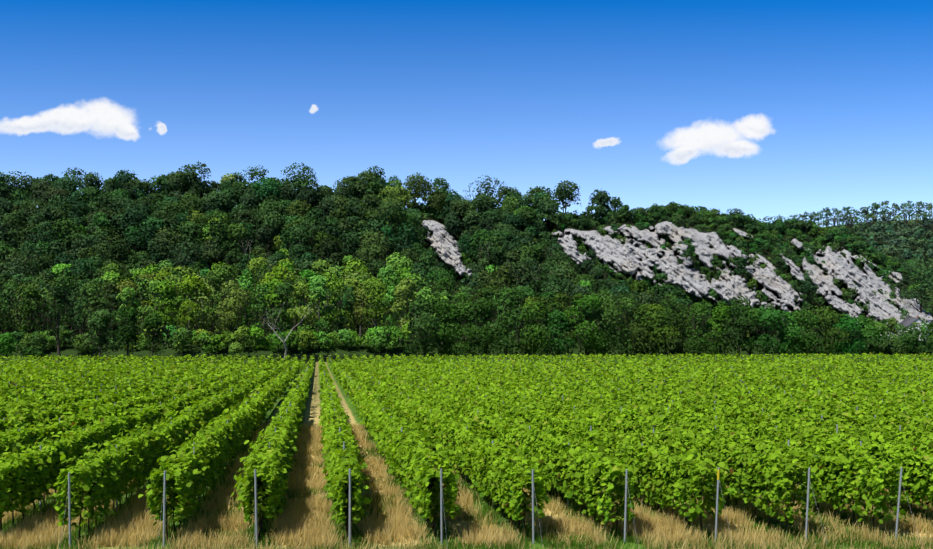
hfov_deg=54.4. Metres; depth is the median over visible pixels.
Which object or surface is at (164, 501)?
trellis posts and wires
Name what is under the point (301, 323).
tree trunks and limbs
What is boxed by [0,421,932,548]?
grass
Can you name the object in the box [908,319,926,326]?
house gables
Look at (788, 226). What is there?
cliff scrub foliage
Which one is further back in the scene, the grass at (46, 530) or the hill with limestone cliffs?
the hill with limestone cliffs
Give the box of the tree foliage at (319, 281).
[0,200,932,354]
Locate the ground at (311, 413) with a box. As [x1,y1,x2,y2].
[0,338,932,548]
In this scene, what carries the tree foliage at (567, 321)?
on the ground at (311, 413)
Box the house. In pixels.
[897,315,928,340]
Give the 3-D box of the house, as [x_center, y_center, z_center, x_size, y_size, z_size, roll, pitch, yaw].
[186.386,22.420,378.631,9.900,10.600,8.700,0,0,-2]
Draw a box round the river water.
[0,353,932,361]
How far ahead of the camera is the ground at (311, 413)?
70.46 m
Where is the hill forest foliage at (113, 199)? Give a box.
[0,161,932,333]
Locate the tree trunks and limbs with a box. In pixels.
[0,176,932,358]
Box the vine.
[0,352,932,539]
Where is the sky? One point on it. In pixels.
(759, 108)
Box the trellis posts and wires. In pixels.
[0,354,930,548]
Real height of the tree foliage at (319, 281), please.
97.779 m
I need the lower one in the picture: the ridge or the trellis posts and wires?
the trellis posts and wires
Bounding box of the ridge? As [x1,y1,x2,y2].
[824,220,932,271]
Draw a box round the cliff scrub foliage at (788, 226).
[10,200,931,325]
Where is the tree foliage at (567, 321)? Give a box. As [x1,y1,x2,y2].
[0,285,932,359]
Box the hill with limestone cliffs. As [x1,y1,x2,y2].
[0,214,932,339]
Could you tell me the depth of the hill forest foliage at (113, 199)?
429.21 m
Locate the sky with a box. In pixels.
[0,0,932,226]
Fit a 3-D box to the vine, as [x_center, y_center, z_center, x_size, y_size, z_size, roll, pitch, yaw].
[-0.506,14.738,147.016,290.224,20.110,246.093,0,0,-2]

